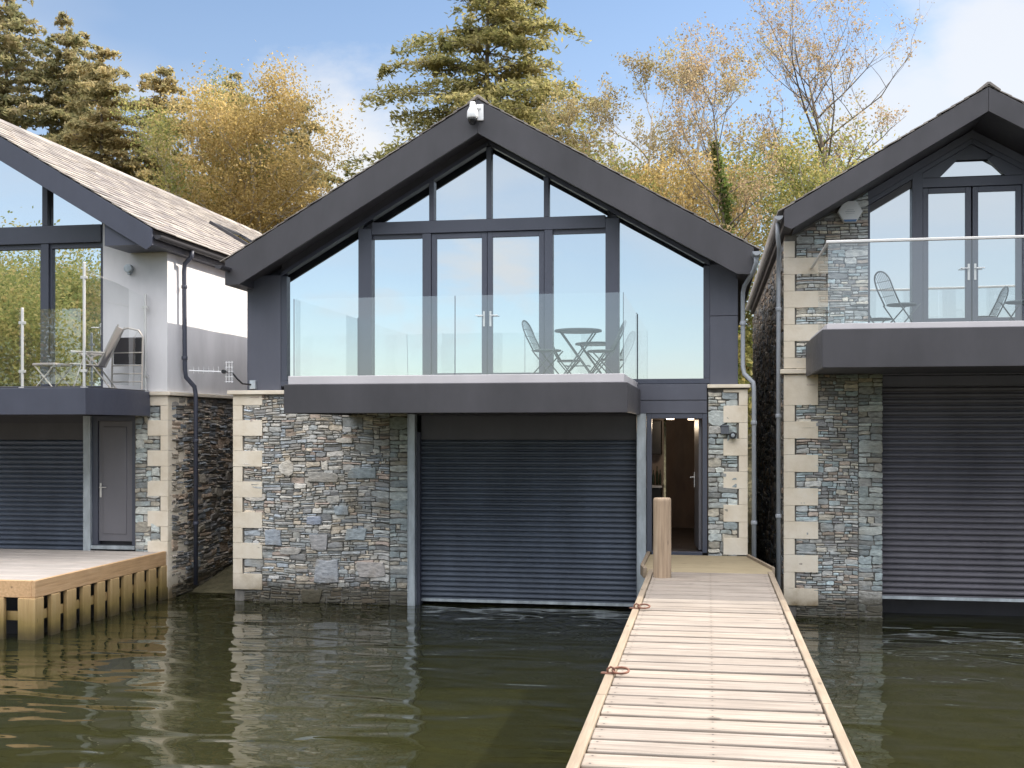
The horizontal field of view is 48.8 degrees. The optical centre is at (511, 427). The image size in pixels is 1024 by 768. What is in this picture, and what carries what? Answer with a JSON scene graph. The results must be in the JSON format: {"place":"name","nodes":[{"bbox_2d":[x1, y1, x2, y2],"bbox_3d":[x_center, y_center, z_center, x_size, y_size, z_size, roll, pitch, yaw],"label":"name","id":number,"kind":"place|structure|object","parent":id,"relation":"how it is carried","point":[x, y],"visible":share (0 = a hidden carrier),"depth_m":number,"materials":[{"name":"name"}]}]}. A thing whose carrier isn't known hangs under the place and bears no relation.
{"place":"outdoors","nodes":[
{"label":"outdoors","id":0,"kind":"place"},
{"bbox_2d":[191,383,751,592],"bbox_3d":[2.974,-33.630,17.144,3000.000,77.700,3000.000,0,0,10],"label":"ground","id":1,"kind":"structure","parent":0,"point":[221,581],"depth_m":20.78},
{"bbox_2d":[0,0,80,148],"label":"spruce tree","id":2,"kind":"object","parent":1,"relation":"on","point":[12,19],"visible":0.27,"depth_m":47.16,"materials":[{"name":"green plant"}]},
{"bbox_2d":[17,10,124,169],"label":"spruce tree","id":3,"kind":"object","parent":1,"relation":"on","point":[51,68],"visible":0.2,"depth_m":46.81,"materials":[{"name":"green plant"}]},
{"bbox_2d":[41,31,123,162],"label":"spruce tree","id":4,"kind":"object","parent":1,"relation":"on","point":[85,35],"visible":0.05,"depth_m":53.53,"materials":[{"name":"green plant"}]},
{"bbox_2d":[43,45,162,176],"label":"pine tree","id":5,"kind":"object","parent":1,"relation":"on","point":[100,73],"visible":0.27,"depth_m":44.51,"materials":[{"name":"green plant"}]},
{"bbox_2d":[0,119,261,598],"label":"boathouse","id":6,"kind":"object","parent":1,"relation":"on","point":[94,462],"visible":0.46,"depth_m":19.16,"materials":[{"name":"stone"}]},
{"bbox_2d":[32,363,73,386],"bbox_3d":[-7.267,-0.816,17.905,0.440,0.409,0.440,0,0,20],"label":"footstool","id":7,"kind":"object","parent":6,"relation":"on","point":[52,365],"visible":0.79,"depth_m":17.75,"materials":[{"name":"metal"}]},
{"bbox_2d":[69,324,124,387],"bbox_3d":[-6.653,-1.132,18.159,0.754,1.039,0.547,0,0,-8],"label":"reclining chair","id":8,"kind":"object","parent":6,"relation":"on","point":[105,355],"visible":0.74,"depth_m":18.08,"materials":[{"name":"beige fabric"}]},
{"bbox_2d":[91,416,134,549],"bbox_3d":[-6.642,0.910,18.878,0.780,2.220,0.150,0,0,10],"label":"side door","id":9,"kind":"structure","parent":6,"relation":"in","point":[113,437],"depth_m":18.87,"materials":[{"name":"grey paint"}]},
{"bbox_2d":[111,327,143,389],"bbox_3d":[-6.270,-1.133,18.446,0.581,1.028,0.103,0,0,14],"label":"folding chair","id":10,"kind":"object","parent":6,"relation":"on","point":[128,351],"visible":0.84,"depth_m":18.41,"materials":[{"name":"black metal"}]},
{"bbox_2d":[124,264,133,274],"bbox_3d":[-6.345,-2.625,18.714,0.140,0.170,0.088,0,0,10],"label":"wall lamp","id":11,"kind":"object","parent":6,"relation":"attached to","point":[128,268],"visible":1,"depth_m":18.68,"materials":[{"name":"metal"}]},
{"bbox_2d":[108,64,221,201],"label":"pine tree","id":12,"kind":"object","parent":1,"relation":"on","point":[151,83],"visible":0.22,"depth_m":44.58,"materials":[{"name":"green plant"}]},
{"bbox_2d":[106,59,296,217],"bbox_3d":[-10.813,-6.415,40.224,6.874,13.317,6.445,0,0,-29],"label":"birch tree","id":13,"kind":"object","parent":1,"relation":"on","point":[164,169],"visible":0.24,"depth_m":39.09,"materials":[{"name":"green plant"}]},
{"bbox_2d":[199,72,277,222],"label":"fir tree","id":14,"kind":"object","parent":1,"relation":"on","point":[237,76],"visible":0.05,"depth_m":50.09,"materials":[{"name":"green plant"}]},
{"bbox_2d":[155,141,325,232],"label":"birch tree","id":15,"kind":"object","parent":1,"relation":"on","point":[199,185],"visible":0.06,"depth_m":40.08,"materials":[{"name":"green plant"}]},
{"bbox_2d":[123,40,371,234],"bbox_3d":[-9.327,-6.461,39.570,9.851,13.043,9.367,0,0,10],"label":"birch tree","id":16,"kind":"object","parent":1,"relation":"on","point":[252,125],"visible":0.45,"depth_m":38.31,"materials":[{"name":"yellow plant"}]},
{"bbox_2d":[259,101,344,231],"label":"fir tree","id":17,"kind":"object","parent":1,"relation":"on","point":[335,178],"visible":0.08,"depth_m":49.50,"materials":[{"name":"green plant"}]},
{"bbox_2d":[215,95,760,606],"bbox_3d":[0.358,-0.540,22.419,8.482,9.120,15.100,0,0,10],"label":"boathouse","id":18,"kind":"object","parent":1,"relation":"on","point":[409,429],"visible":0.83,"depth_m":17.88,"materials":[{"name":"stone"}]},
{"bbox_2d":[189,361,255,388],"bbox_3d":[-4.695,-0.860,18.328,1.069,0.440,0.282,0,0,-12],"label":"antenna","id":19,"kind":"object","parent":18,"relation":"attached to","point":[252,384],"visible":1,"depth_m":18.29,"materials":[{"name":"white metal"}]},
{"bbox_2d":[432,232,486,374],"bbox_3d":[-0.842,-1.937,17.986,0.903,2.335,0.125,0,0,10],"label":"patio door","id":20,"kind":"structure","parent":18,"relation":"in","point":[459,260],"depth_m":18.01,"materials":[{"name":"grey glass"}]},
{"bbox_2d":[467,101,483,124],"bbox_3d":[-0.573,-4.790,17.229,0.173,0.360,0.259,0,0,39],"label":"security camera","id":21,"kind":"object","parent":18,"relation":"attached to","point":[475,113],"visible":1,"depth_m":17.16,"materials":[{"name":"white plastic"}]},
{"bbox_2d":[487,230,543,374],"bbox_3d":[0.058,-1.937,17.830,0.910,2.335,0.125,0,0,10],"label":"patio door","id":22,"kind":"structure","parent":18,"relation":"in","point":[515,259],"depth_m":17.86,"materials":[{"name":"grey glass"}]},
{"bbox_2d":[522,320,563,373],"bbox_3d":[0.442,-1.132,16.530,0.578,0.917,0.408,0,0,22],"label":"folding chair","id":23,"kind":"object","parent":18,"relation":"on","point":[539,349],"visible":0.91,"depth_m":16.49,"materials":[{"name":"metal"}]},
{"bbox_2d":[554,328,601,373],"bbox_3d":[0.962,-1.051,16.427,0.690,0.754,0.690,0,0,10],"label":"bistro table","id":24,"kind":"object","parent":18,"relation":"on","point":[562,331],"visible":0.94,"depth_m":16.34,"materials":[{"name":"metal"}]},
{"bbox_2d":[587,323,622,373],"bbox_3d":[1.391,-1.132,16.623,0.578,0.917,0.408,0,0,-5],"label":"folding chair","id":25,"kind":"object","parent":18,"relation":"on","point":[613,347],"visible":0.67,"depth_m":16.51,"materials":[{"name":"metal"}]},
{"bbox_2d":[652,470,654,484],"bbox_3d":[2.536,0.885,20.265,0.050,0.260,0.050,0,0,10],"label":"bottle","id":26,"kind":"object","parent":18,"relation":"on","point":[653,479],"visible":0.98,"depth_m":20.25,"materials":[{"name":"black glass"}]},
{"bbox_2d":[656,466,657,484],"bbox_3d":[2.600,0.850,20.254,0.050,0.330,0.050,0,0,10],"label":"bottle","id":27,"kind":"object","parent":18,"relation":"on","point":[657,475],"visible":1,"depth_m":20.23,"materials":[{"name":"black glass"}]},
{"bbox_2d":[659,470,661,484],"bbox_3d":[2.654,0.880,20.244,0.050,0.270,0.050,0,0,10],"label":"bottle","id":28,"kind":"object","parent":18,"relation":"on","point":[660,479],"visible":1,"depth_m":20.22,"materials":[{"name":"black glass"}]},
{"bbox_2d":[690,420,701,549],"bbox_3d":[2.874,0.870,17.741,0.136,2.000,0.818,0,0,5],"label":"open door","id":29,"kind":"structure","parent":18,"relation":"in","point":[697,476],"depth_m":17.38,"materials":[{"name":"grey paint"}]},
{"bbox_2d":[720,425,728,433],"bbox_3d":[3.211,0.022,17.050,0.130,0.135,0.085,0,0,10],"label":"wall box","id":30,"kind":"object","parent":18,"relation":"attached to","point":[724,429],"visible":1,"depth_m":17.02,"materials":[{"name":"grey paint"}]},
{"bbox_2d":[729,432,736,438],"bbox_3d":[3.328,0.110,17.024,0.110,0.110,0.100,0,0,10],"label":"wall lamp","id":31,"kind":"object","parent":18,"relation":"attached to","point":[732,435],"visible":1,"depth_m":16.98,"materials":[{"name":"white plastic"}]},
{"bbox_2d":[332,0,670,192],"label":"cedar tree","id":32,"kind":"object","parent":1,"relation":"on","point":[508,34],"visible":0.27,"depth_m":41.73,"materials":[{"name":"green plant"}]},
{"bbox_2d":[534,71,681,193],"bbox_3d":[2.798,-6.222,38.910,5.350,11.751,5.848,0,0,-23],"label":"birch tree","id":33,"kind":"object","parent":1,"relation":"on","point":[571,112],"visible":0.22,"depth_m":38.40,"materials":[{"name":"green plant"}]},
{"bbox_2d":[578,131,681,202],"bbox_3d":[2.317,-4.255,35.159,6.347,10.032,6.112,0,0,-3],"label":"birch tree","id":34,"kind":"object","parent":1,"relation":"on","point":[613,163],"visible":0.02,"depth_m":34.12,"materials":[{"name":"green plant"}]},
{"bbox_2d":[568,29,786,218],"bbox_3d":[5.468,-6.570,37.285,5.245,13.054,6.662,0,0,-41],"label":"birch tree","id":35,"kind":"object","parent":1,"relation":"on","point":[652,136],"visible":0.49,"depth_m":37.73,"materials":[{"name":"brown plant"}]},
{"bbox_2d":[611,134,773,366],"bbox_3d":[5.549,-4.393,35.299,6.523,10.008,6.341,0,0,10],"label":"birch tree","id":36,"kind":"object","parent":1,"relation":"on","point":[661,177],"visible":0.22,"depth_m":34.72,"materials":[{"name":"green plant"}]},
{"bbox_2d":[664,317,752,446],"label":"undergrowth","id":37,"kind":"object","parent":1,"relation":"on","point":[748,364],"visible":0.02,"depth_m":35.24,"materials":[{"name":"green plant"}]},
{"bbox_2d":[646,12,789,382],"bbox_3d":[5.872,-5.523,33.361,4.207,13.428,4.206,0,0,27],"label":"ash tree","id":38,"kind":"object","parent":1,"relation":"on","point":[724,201],"visible":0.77,"depth_m":33.37,"materials":[{"name":"brown plant"}]},
{"bbox_2d":[670,118,836,366],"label":"oak tree","id":39,"kind":"object","parent":1,"relation":"on","point":[747,313],"visible":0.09,"depth_m":41.10,"materials":[{"name":"green plant"}]},
{"bbox_2d":[694,92,885,356],"bbox_3d":[9.094,-4.909,35.816,6.874,10.217,6.912,0,0,40],"label":"birch tree","id":40,"kind":"object","parent":1,"relation":"on","point":[814,183],"visible":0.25,"depth_m":35.29,"materials":[{"name":"green plant"}]},
{"bbox_2d":[708,0,931,196],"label":"ash tree","id":41,"kind":"object","parent":1,"relation":"on","point":[818,58],"visible":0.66,"depth_m":39.87,"materials":[{"name":"brown plant"}]},
{"bbox_2d":[753,105,906,238],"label":"oak tree","id":42,"kind":"object","parent":1,"relation":"on","point":[861,142],"visible":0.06,"depth_m":40.73,"materials":[{"name":"green plant"}]},
{"bbox_2d":[746,81,1023,618],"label":"boathouse","id":43,"kind":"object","parent":1,"relation":"on","point":[889,467],"visible":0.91,"depth_m":16.75,"materials":[{"name":"stone"}]},
{"bbox_2d":[837,201,861,222],"bbox_3d":[5.003,-3.200,16.732,0.354,0.312,0.098,0,0,10],"label":"alarm box","id":44,"kind":"object","parent":43,"relation":"attached to","point":[849,212],"visible":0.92,"depth_m":16.69,"materials":[{"name":"white plastic"}]},
{"bbox_2d":[874,271,920,322],"bbox_3d":[5.390,-1.732,15.836,0.578,0.917,0.408,0,0,-15],"label":"folding chair","id":45,"kind":"object","parent":43,"relation":"on","point":[902,304],"visible":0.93,"depth_m":15.77,"materials":[{"name":"metal"}]},
{"bbox_2d":[923,187,970,321],"bbox_3d":[6.429,-2.540,16.705,0.680,2.030,0.125,0,0,10],"label":"patio door","id":46,"kind":"structure","parent":43,"relation":"in","point":[946,211],"depth_m":16.73,"materials":[{"name":"clear glass"}]},
{"bbox_2d":[972,185,1021,320],"bbox_3d":[7.119,-2.540,16.585,0.680,2.030,0.125,0,0,10],"label":"patio door","id":47,"kind":"structure","parent":43,"relation":"in","point":[996,210],"depth_m":16.61,"materials":[{"name":"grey glass"}]},
{"bbox_2d":[1000,292,1023,320],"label":"chair","id":48,"kind":"object","parent":43,"relation":"on","point":[1017,302],"visible":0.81,"depth_m":15.63,"materials":[{"name":"metal"}]},
{"bbox_2d":[0,539,1023,767],"bbox_3d":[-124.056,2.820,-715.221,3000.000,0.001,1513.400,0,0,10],"label":"water","id":49,"kind":"structure","parent":0,"point":[203,680],"depth_m":12.38,"materials":[{"name":"green liquid"}]},
{"bbox_2d":[0,549,167,640],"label":"dock","id":50,"kind":"object","parent":49,"relation":"in","point":[49,592],"visible":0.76,"depth_m":16.48,"materials":[{"name":"beige wood"}]},
{"bbox_2d":[653,497,670,577],"bbox_3d":[1.913,2.604,14.395,0.236,3.432,0.236,0,0,10],"label":"mooring post","id":51,"kind":"object","parent":49,"relation":"in","point":[661,537],"visible":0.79,"depth_m":14.30,"materials":[{"name":"beige wood"}]},
{"bbox_2d":[566,551,860,767],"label":"jetty","id":52,"kind":"object","parent":49,"relation":"in","point":[711,664],"visible":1,"depth_m":8.35,"materials":[{"name":"wood"}]},
{"bbox_2d":[0,0,1023,323],"label":"sky","id":53,"kind":"structure","parent":0,"point":[969,44],"materials":[{"name":"blue"}]}
]}

